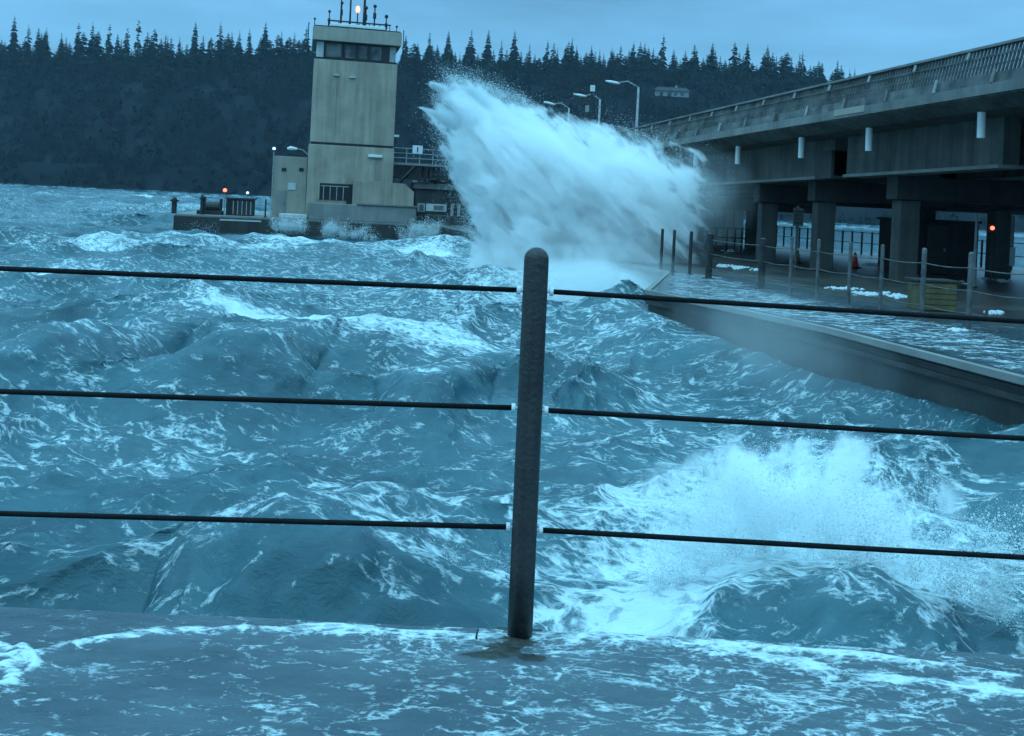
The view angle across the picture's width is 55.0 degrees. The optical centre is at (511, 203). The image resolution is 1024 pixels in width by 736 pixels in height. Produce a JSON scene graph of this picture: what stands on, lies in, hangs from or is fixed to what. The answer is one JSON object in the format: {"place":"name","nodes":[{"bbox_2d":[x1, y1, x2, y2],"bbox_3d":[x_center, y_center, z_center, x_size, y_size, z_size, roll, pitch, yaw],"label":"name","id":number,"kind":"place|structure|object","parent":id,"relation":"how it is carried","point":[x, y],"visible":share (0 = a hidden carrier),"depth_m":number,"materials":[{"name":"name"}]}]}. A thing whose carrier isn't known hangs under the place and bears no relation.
{"place":"outdoors","nodes":[
{"label":"outdoors","id":0,"kind":"place"},
{"bbox_2d":[196,199,222,214],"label":"winch","id":1,"kind":"object","parent":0,"point":[213,208],"visible":0.7,"depth_m":75.39,"materials":[{"name":"metal"}]},
{"bbox_2d":[0,183,1023,654],"bbox_3d":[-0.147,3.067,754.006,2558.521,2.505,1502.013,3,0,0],"label":"water","id":2,"kind":"structure","parent":0,"point":[102,333],"depth_m":13.33,"materials":[{"name":"blue liquid"}]},
{"bbox_2d":[266,214,310,236],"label":"sea spray","id":3,"kind":"object","parent":2,"relation":"on","point":[288,227],"visible":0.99,"depth_m":73.35,"materials":[{"name":"white liquid"}]},
{"bbox_2d":[173,210,469,239],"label":"floating pontoon","id":4,"kind":"object","parent":2,"relation":"on","point":[258,222],"visible":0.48,"depth_m":74.45,"materials":[{"name":"grey concrete"}]},
{"bbox_2d":[226,197,256,215],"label":"deck cabin","id":5,"kind":"object","parent":4,"relation":"on","point":[235,206],"visible":0.99,"depth_m":75.52,"materials":[{"name":"black metal"}]},
{"bbox_2d":[272,154,307,216],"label":"annex","id":6,"kind":"object","parent":4,"relation":"on","point":[289,183],"visible":0.81,"depth_m":77.15,"materials":[{"name":"white paint"}]},
{"bbox_2d":[276,190,285,215],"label":"door","id":7,"kind":"structure","parent":6,"relation":"in","point":[281,195],"depth_m":76.97,"materials":[{"name":"grey metal"}]},
{"bbox_2d":[305,0,418,223],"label":"control tower","id":8,"kind":"structure","parent":4,"relation":"on","point":[350,162],"depth_m":76.77,"materials":[{"name":"concrete"}]},
{"bbox_2d":[324,41,343,58],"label":"window","id":9,"kind":"structure","parent":8,"relation":"in","point":[330,49],"depth_m":76.73,"materials":[{"name":"clear glass"}]},
{"bbox_2d":[343,43,357,59],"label":"window","id":10,"kind":"structure","parent":8,"relation":"in","point":[350,51],"depth_m":76.99,"materials":[{"name":"clear glass"}]},
{"bbox_2d":[357,44,368,60],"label":"window","id":11,"kind":"structure","parent":8,"relation":"in","point":[362,51],"depth_m":77.20,"materials":[{"name":"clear glass"}]},
{"bbox_2d":[369,45,383,61],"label":"window","id":12,"kind":"structure","parent":8,"relation":"in","point":[375,53],"depth_m":77.43,"materials":[{"name":"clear glass"}]},
{"bbox_2d":[393,145,446,183],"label":"catwalk","id":13,"kind":"object","parent":8,"relation":"attached to","point":[425,172],"visible":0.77,"depth_m":79.27,"materials":[{"name":"grey metal"}]},
{"bbox_2d":[407,173,469,225],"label":"lift house","id":14,"kind":"structure","parent":4,"relation":"on","point":[425,194],"depth_m":77.78,"materials":[{"name":"white paint"}]},
{"bbox_2d":[426,204,446,211],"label":"window","id":15,"kind":"structure","parent":14,"relation":"in","point":[429,207],"depth_m":77.69,"materials":[{"name":"white paint"}]},
{"bbox_2d":[318,217,381,240],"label":"sea spray","id":16,"kind":"object","parent":2,"relation":"on","point":[330,229],"visible":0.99,"depth_m":73.40,"materials":[{"name":"white liquid"}]},
{"bbox_2d":[198,496,510,581],"bbox_3d":[-1.058,2.440,7.041,2.609,0.762,0.727,3,0,0],"label":"sea spray","id":17,"kind":"object","parent":2,"relation":"on","point":[421,542],"visible":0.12,"depth_m":7.04,"materials":[{"name":"white liquid"}]},
{"bbox_2d":[392,216,445,239],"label":"sea spray","id":18,"kind":"object","parent":2,"relation":"on","point":[418,231],"visible":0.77,"depth_m":73.37,"materials":[{"name":"white liquid"}]},
{"bbox_2d":[412,53,733,268],"bbox_3d":[2.680,-0.391,38.000,14.172,10.011,6.200,3,0,0],"label":"sea spray","id":19,"kind":"object","parent":2,"relation":"on","point":[452,91],"visible":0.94,"depth_m":37.84,"materials":[{"name":"white liquid"}]},
{"bbox_2d":[440,226,1023,424],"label":"floating pontoon","id":20,"kind":"object","parent":2,"relation":"on","point":[994,394],"visible":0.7,"depth_m":21.70,"materials":[{"name":"grey concrete"}]},
{"bbox_2d":[413,37,1023,282],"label":"road bridge","id":21,"kind":"structure","parent":20,"relation":"on","point":[909,145],"depth_m":35.95,"materials":[{"name":"concrete"}]},
{"bbox_2d":[544,101,569,142],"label":"street lamp","id":22,"kind":"object","parent":21,"relation":"on","point":[567,137],"visible":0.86,"depth_m":97.21,"materials":[{"name":"metal"}]},
{"bbox_2d":[581,100,592,138],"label":"signal pole","id":23,"kind":"object","parent":21,"relation":"on","point":[587,102],"visible":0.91,"depth_m":83.83,"materials":[{"name":"metal"}]},
{"bbox_2d":[573,93,600,135],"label":"street lamp","id":24,"kind":"object","parent":21,"relation":"on","point":[598,127],"visible":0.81,"depth_m":88.17,"materials":[{"name":"metal"}]},
{"bbox_2d":[589,78,595,137],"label":"signal pole","id":25,"kind":"object","parent":21,"relation":"on","point":[592,89],"visible":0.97,"depth_m":82.82,"materials":[{"name":"metal"}]},
{"bbox_2d":[605,80,639,126],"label":"street lamp","id":26,"kind":"object","parent":21,"relation":"on","point":[637,104],"visible":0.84,"depth_m":79.05,"materials":[{"name":"metal"}]},
{"bbox_2d":[695,208,743,245],"bbox_3d":[12.946,1.209,61.500,2.578,2.721,3.200,3,0,0],"label":"cabin","id":27,"kind":"object","parent":20,"relation":"on","point":[723,218],"visible":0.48,"depth_m":60.00,"materials":[{"name":"grey metal"}]},
{"bbox_2d":[704,226,748,250],"bbox_3d":[11.318,1.870,52.000,2.325,1.250,0.104,3,0,0],"label":"railing","id":28,"kind":"object","parent":20,"relation":"on","point":[726,237],"visible":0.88,"depth_m":51.97,"materials":[{"name":"metal"}]},
{"bbox_2d":[793,206,803,269],"bbox_3d":[10.437,1.273,35.998,0.380,2.359,0.165,3,0,0],"label":"notice board","id":29,"kind":"object","parent":20,"relation":"on","point":[798,215],"visible":1,"depth_m":35.93,"materials":[{"name":"metal"}]},
{"bbox_2d":[653,273,1023,374],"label":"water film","id":30,"kind":"object","parent":20,"relation":"on","point":[993,345],"visible":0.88,"depth_m":18.96,"materials":[{"name":"liquid"}]},
{"bbox_2d":[658,228,1023,340],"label":"cable fence","id":31,"kind":"object","parent":20,"relation":"on","point":[762,262],"visible":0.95,"depth_m":22.68,"materials":[{"name":"metal"}]},
{"bbox_2d":[717,249,1011,331],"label":"foam clots","id":32,"kind":"object","parent":20,"relation":"on","point":[899,296],"visible":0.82,"depth_m":27.25,"materials":[{"name":"white liquid"}]},
{"bbox_2d":[743,224,1023,269],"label":"cable fence","id":33,"kind":"object","parent":20,"relation":"on","point":[981,253],"visible":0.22,"depth_m":57.30,"materials":[{"name":"black metal"}]},
{"bbox_2d":[877,217,982,275],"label":"shed","id":34,"kind":"structure","parent":20,"relation":"on","point":[949,243],"depth_m":38.00,"materials":[{"name":"metal"}]},
{"bbox_2d":[926,225,947,273],"bbox_3d":[16.408,1.770,37.953,0.800,1.879,0.087,3,0,0],"label":"door","id":35,"kind":"structure","parent":34,"relation":"in","point":[937,235],"depth_m":37.95,"materials":[{"name":"metal"}]},
{"bbox_2d":[904,277,961,311],"bbox_3d":[9.493,2.056,22.222,1.000,0.697,0.760,3,0,0],"label":"crate","id":36,"kind":"object","parent":20,"relation":"on","point":[940,298],"visible":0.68,"depth_m":21.86,"materials":[{"name":"yellow wood"}]},
{"bbox_2d":[973,214,977,287],"bbox_3d":[14.609,1.491,31.000,0.240,2.323,0.228,3,0,0],"label":"pole","id":37,"kind":"object","parent":20,"relation":"on","point":[975,245],"visible":0.69,"depth_m":30.96,"materials":[{"name":"metal"}]},
{"bbox_2d":[987,221,995,284],"bbox_3d":[16.063,1.647,32.991,0.273,2.152,0.181,3,0,-15],"label":"warning lamp","id":38,"kind":"object","parent":20,"relation":"on","point":[991,227],"visible":1,"depth_m":33.02,"materials":[{"name":"metal"}]},
{"bbox_2d":[1009,216,1014,277],"bbox_3d":[18.989,1.663,37.620,0.447,2.393,0.240,3,0,0],"label":"pole","id":39,"kind":"object","parent":20,"relation":"on","point":[1012,257],"visible":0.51,"depth_m":37.55,"materials":[{"name":"metal"}]},
{"bbox_2d":[605,415,1023,635],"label":"sea spray","id":40,"kind":"object","parent":2,"relation":"on","point":[710,524],"visible":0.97,"depth_m":6.98,"materials":[{"name":"white liquid"}]},
{"bbox_2d":[0,67,1023,231],"bbox_3d":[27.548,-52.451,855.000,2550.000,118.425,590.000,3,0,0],"label":"hill","id":41,"kind":"structure","parent":0,"point":[32,171],"depth_m":690.21,"materials":[{"name":"green plant"}]},
{"bbox_2d":[6,18,18,54],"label":"conifer tree","id":42,"kind":"object","parent":41,"relation":"on","point":[13,36],"visible":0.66,"depth_m":797.65,"materials":[{"name":"green plant"}]},
{"bbox_2d":[6,41,18,63],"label":"conifer tree","id":43,"kind":"object","parent":41,"relation":"on","point":[12,56],"visible":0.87,"depth_m":784.60,"materials":[{"name":"green plant"}]},
{"bbox_2d":[17,43,39,69],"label":"conifer tree","id":44,"kind":"object","parent":41,"relation":"on","point":[26,57],"visible":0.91,"depth_m":779.46,"materials":[{"name":"green plant"}]},
{"bbox_2d":[23,48,40,70],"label":"conifer tree","id":45,"kind":"object","parent":41,"relation":"on","point":[32,58],"visible":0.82,"depth_m":777.93,"materials":[{"name":"green plant"}]},
{"bbox_2d":[34,34,47,65],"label":"conifer tree","id":46,"kind":"object","parent":41,"relation":"on","point":[41,55],"visible":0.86,"depth_m":786.49,"materials":[{"name":"green plant"}]},
{"bbox_2d":[54,45,78,70],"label":"conifer tree","id":47,"kind":"object","parent":41,"relation":"on","point":[69,53],"visible":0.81,"depth_m":780.99,"materials":[{"name":"green plant"}]},
{"bbox_2d":[73,34,88,70],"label":"conifer tree","id":48,"kind":"object","parent":41,"relation":"on","point":[81,55],"visible":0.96,"depth_m":782.40,"materials":[{"name":"green plant"}]},
{"bbox_2d":[78,34,102,69],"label":"conifer tree","id":49,"kind":"object","parent":41,"relation":"on","point":[95,52],"visible":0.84,"depth_m":781.69,"materials":[{"name":"green plant"}]},
{"bbox_2d":[89,49,107,71],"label":"conifer tree","id":50,"kind":"object","parent":41,"relation":"on","point":[99,62],"visible":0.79,"depth_m":776.39,"materials":[{"name":"green plant"}]},
{"bbox_2d":[101,43,111,67],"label":"conifer tree","id":51,"kind":"object","parent":41,"relation":"on","point":[108,54],"visible":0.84,"depth_m":778.90,"materials":[{"name":"green plant"}]},
{"bbox_2d":[117,36,130,68],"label":"conifer tree","id":52,"kind":"object","parent":41,"relation":"on","point":[126,49],"visible":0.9,"depth_m":781.55,"materials":[{"name":"green plant"}]},
{"bbox_2d":[137,44,147,71],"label":"conifer tree","id":53,"kind":"object","parent":41,"relation":"on","point":[143,59],"visible":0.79,"depth_m":781.63,"materials":[{"name":"green plant"}]},
{"bbox_2d":[149,38,164,71],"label":"conifer tree","id":54,"kind":"object","parent":41,"relation":"on","point":[158,57],"visible":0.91,"depth_m":776.71,"materials":[{"name":"green plant"}]},
{"bbox_2d":[160,39,177,70],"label":"conifer tree","id":55,"kind":"object","parent":41,"relation":"on","point":[170,54],"visible":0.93,"depth_m":776.84,"materials":[{"name":"green plant"}]},
{"bbox_2d":[177,45,193,72],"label":"conifer tree","id":56,"kind":"object","parent":41,"relation":"on","point":[186,58],"visible":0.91,"depth_m":777.19,"materials":[{"name":"green plant"}]},
{"bbox_2d":[188,25,199,57],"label":"conifer tree","id":57,"kind":"object","parent":41,"relation":"on","point":[194,42],"visible":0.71,"depth_m":791.95,"materials":[{"name":"green plant"}]},
{"bbox_2d":[194,35,206,66],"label":"conifer tree","id":58,"kind":"object","parent":41,"relation":"on","point":[203,50],"visible":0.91,"depth_m":784.80,"materials":[{"name":"green plant"}]},
{"bbox_2d":[208,42,221,71],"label":"conifer tree","id":59,"kind":"object","parent":41,"relation":"on","point":[215,54],"visible":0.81,"depth_m":779.68,"materials":[{"name":"green plant"}]},
{"bbox_2d":[218,38,228,68],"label":"conifer tree","id":60,"kind":"object","parent":41,"relation":"on","point":[223,58],"visible":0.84,"depth_m":783.28,"materials":[{"name":"green plant"}]},
{"bbox_2d":[224,33,232,63],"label":"conifer tree","id":61,"kind":"object","parent":41,"relation":"on","point":[229,48],"visible":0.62,"depth_m":794.46,"materials":[{"name":"green plant"}]},
{"bbox_2d":[231,42,244,70],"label":"conifer tree","id":62,"kind":"object","parent":41,"relation":"on","point":[236,60],"visible":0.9,"depth_m":780.13,"materials":[{"name":"green plant"}]},
{"bbox_2d":[243,31,255,67],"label":"conifer tree","id":63,"kind":"object","parent":41,"relation":"on","point":[248,48],"visible":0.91,"depth_m":786.35,"materials":[{"name":"green plant"}]},
{"bbox_2d":[252,35,270,68],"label":"conifer tree","id":64,"kind":"object","parent":41,"relation":"on","point":[264,49],"visible":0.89,"depth_m":780.13,"materials":[{"name":"green plant"}]},
{"bbox_2d":[270,35,283,67],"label":"conifer tree","id":65,"kind":"object","parent":41,"relation":"on","point":[278,58],"visible":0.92,"depth_m":779.65,"materials":[{"name":"green plant"}]},
{"bbox_2d":[281,37,295,68],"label":"conifer tree","id":66,"kind":"object","parent":41,"relation":"on","point":[290,54],"visible":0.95,"depth_m":782.25,"materials":[{"name":"green plant"}]},
{"bbox_2d":[297,40,315,64],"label":"conifer tree","id":67,"kind":"object","parent":41,"relation":"on","point":[304,47],"visible":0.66,"depth_m":777.64,"materials":[{"name":"green plant"}]},
{"bbox_2d":[401,44,422,70],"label":"conifer tree","id":68,"kind":"object","parent":41,"relation":"on","point":[413,60],"visible":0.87,"depth_m":782.22,"materials":[{"name":"green plant"}]},
{"bbox_2d":[437,42,453,73],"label":"conifer tree","id":69,"kind":"object","parent":41,"relation":"on","point":[446,59],"visible":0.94,"depth_m":778.00,"materials":[{"name":"green plant"}]},
{"bbox_2d":[466,32,476,69],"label":"conifer tree","id":70,"kind":"object","parent":41,"relation":"on","point":[471,55],"visible":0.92,"depth_m":792.29,"materials":[{"name":"green plant"}]},
{"bbox_2d":[487,51,497,78],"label":"conifer tree","id":71,"kind":"object","parent":41,"relation":"on","point":[492,64],"visible":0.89,"depth_m":777.38,"materials":[{"name":"green plant"}]},
{"bbox_2d":[501,50,517,78],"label":"conifer tree","id":72,"kind":"object","parent":41,"relation":"on","point":[511,65],"visible":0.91,"depth_m":784.96,"materials":[{"name":"green plant"}]},
{"bbox_2d":[0,49,1023,226],"bbox_3d":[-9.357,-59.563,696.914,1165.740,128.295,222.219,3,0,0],"label":"woodland","id":73,"kind":"object","parent":41,"relation":"on","point":[106,156],"visible":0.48,"depth_m":707.99,"materials":[{"name":"green plant"}]},
{"bbox_2d":[512,52,523,77],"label":"conifer tree","id":74,"kind":"object","parent":41,"relation":"on","point":[519,68],"visible":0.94,"depth_m":779.01,"materials":[{"name":"green plant"}]},
{"bbox_2d":[519,56,537,81],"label":"conifer tree","id":75,"kind":"object","parent":41,"relation":"on","point":[531,77],"visible":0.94,"depth_m":775.99,"materials":[{"name":"green plant"}]},
{"bbox_2d":[542,43,550,75],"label":"conifer tree","id":76,"kind":"object","parent":41,"relation":"on","point":[545,64],"visible":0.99,"depth_m":787.29,"materials":[{"name":"green plant"}]},
{"bbox_2d":[547,44,559,78],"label":"conifer tree","id":77,"kind":"object","parent":41,"relation":"on","point":[553,65],"visible":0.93,"depth_m":782.16,"materials":[{"name":"green plant"}]},
{"bbox_2d":[558,41,573,77],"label":"conifer tree","id":78,"kind":"object","parent":41,"relation":"on","point":[570,58],"visible":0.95,"depth_m":786.48,"materials":[{"name":"green plant"}]},
{"bbox_2d":[571,51,580,76],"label":"conifer tree","id":79,"kind":"object","parent":41,"relation":"on","point":[576,62],"visible":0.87,"depth_m":783.59,"materials":[{"name":"green plant"}]},
{"bbox_2d":[577,52,594,79],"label":"conifer tree","id":80,"kind":"object","parent":41,"relation":"on","point":[586,66],"visible":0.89,"depth_m":777.13,"materials":[{"name":"green plant"}]},
{"bbox_2d":[597,57,610,79],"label":"conifer tree","id":81,"kind":"object","parent":41,"relation":"on","point":[602,69],"visible":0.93,"depth_m":779.46,"materials":[{"name":"green plant"}]},
{"bbox_2d":[612,54,620,77],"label":"conifer tree","id":82,"kind":"object","parent":41,"relation":"on","point":[616,65],"visible":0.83,"depth_m":791.35,"materials":[{"name":"green plant"}]},
{"bbox_2d":[616,56,631,78],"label":"conifer tree","id":83,"kind":"object","parent":41,"relation":"on","point":[625,65],"visible":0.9,"depth_m":780.87,"materials":[{"name":"green plant"}]},
{"bbox_2d":[634,41,643,75],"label":"conifer tree","id":84,"kind":"object","parent":41,"relation":"on","point":[639,62],"visible":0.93,"depth_m":791.28,"materials":[{"name":"green plant"}]},
{"bbox_2d":[641,47,656,83],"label":"conifer tree","id":85,"kind":"object","parent":41,"relation":"on","point":[649,64],"visible":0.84,"depth_m":779.48,"materials":[{"name":"green plant"}]},
{"bbox_2d":[656,55,664,80],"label":"conifer tree","id":86,"kind":"object","parent":41,"relation":"on","point":[661,68],"visible":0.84,"depth_m":786.08,"materials":[{"name":"green plant"}]},
{"bbox_2d":[658,37,667,68],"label":"conifer tree","id":87,"kind":"object","parent":41,"relation":"on","point":[661,52],"visible":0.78,"depth_m":797.45,"materials":[{"name":"green plant"}]},
{"bbox_2d":[662,61,680,84],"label":"conifer tree","id":88,"kind":"object","parent":41,"relation":"on","point":[672,76],"visible":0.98,"depth_m":776.52,"materials":[{"name":"green plant"}]},
{"bbox_2d":[654,86,689,97],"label":"house","id":89,"kind":"structure","parent":41,"relation":"on","point":[675,91],"depth_m":755.00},
{"bbox_2d":[676,50,693,82],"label":"conifer tree","id":90,"kind":"object","parent":41,"relation":"on","point":[685,68],"visible":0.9,"depth_m":783.12,"materials":[{"name":"green plant"}]},
{"bbox_2d":[687,46,700,69],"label":"conifer tree","id":91,"kind":"object","parent":41,"relation":"on","point":[694,61],"visible":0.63,"depth_m":798.62,"materials":[{"name":"green plant"}]},
{"bbox_2d":[703,52,718,82],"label":"conifer tree","id":92,"kind":"object","parent":41,"relation":"on","point":[710,57],"visible":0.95,"depth_m":784.14,"materials":[{"name":"green plant"}]},
{"bbox_2d":[714,56,724,84],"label":"conifer tree","id":93,"kind":"object","parent":41,"relation":"on","point":[720,72],"visible":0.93,"depth_m":782.93,"materials":[{"name":"green plant"}]},
{"bbox_2d":[730,55,738,82],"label":"conifer tree","id":94,"kind":"object","parent":41,"relation":"on","point":[734,68],"visible":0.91,"depth_m":792.23,"materials":[{"name":"green plant"}]},
{"bbox_2d":[738,65,752,85],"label":"conifer tree","id":95,"kind":"object","parent":41,"relation":"on","point":[747,72],"visible":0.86,"depth_m":782.44,"materials":[{"name":"green plant"}]},
{"bbox_2d":[739,44,752,83],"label":"conifer tree","id":96,"kind":"object","parent":41,"relation":"on","point":[746,62],"visible":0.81,"depth_m":789.11,"materials":[{"name":"green plant"}]},
{"bbox_2d":[755,55,771,89],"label":"conifer tree","id":97,"kind":"object","parent":41,"relation":"on","point":[765,80],"visible":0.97,"depth_m":776.85,"materials":[{"name":"green plant"}]},
{"bbox_2d":[768,53,778,84],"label":"conifer tree","id":98,"kind":"object","parent":41,"relation":"on","point":[772,65],"visible":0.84,"depth_m":787.88,"materials":[{"name":"green plant"}]},
{"bbox_2d":[773,56,788,85],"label":"conifer tree","id":99,"kind":"object","parent":41,"relation":"on","point":[781,71],"visible":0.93,"depth_m":784.28,"materials":[{"name":"green plant"}]},
{"bbox_2d":[778,54,794,85],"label":"conifer tree","id":100,"kind":"object","parent":41,"relation":"on","point":[790,81],"visible":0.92,"depth_m":785.26,"materials":[{"name":"green plant"}]},
{"bbox_2d":[792,58,804,89],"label":"conifer tree","id":101,"kind":"object","parent":41,"relation":"on","point":[799,77],"visible":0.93,"depth_m":784.09,"materials":[{"name":"green plant"}]},
{"bbox_2d":[0,0,1023,83],"label":"sky","id":102,"kind":"structure","parent":0,"point":[865,36],"materials":[{"name":"blue"}]},
{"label":"deck","id":103,"kind":"structure","parent":0,"visible":0},
{"bbox_2d":[0,606,1023,735],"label":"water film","id":104,"kind":"object","parent":103,"relation":"on","point":[66,672],"visible":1,"depth_m":3.24,"materials":[{"name":"liquid"}]},
{"bbox_2d":[461,634,547,660],"bbox_3d":[-0.030,1.581,3.512,0.342,0.026,0.238,3,0,0],"label":"seaweed","id":105,"kind":"object","parent":104,"relation":"on","point":[510,646],"visible":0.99,"depth_m":3.46,"materials":[{"name":"brown plant"}]},
{"bbox_2d":[0,247,1023,639],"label":"cable fence","id":106,"kind":"object","parent":103,"relation":"on","point":[534,291],"visible":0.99,"depth_m":3.58,"materials":[{"name":"metal"}]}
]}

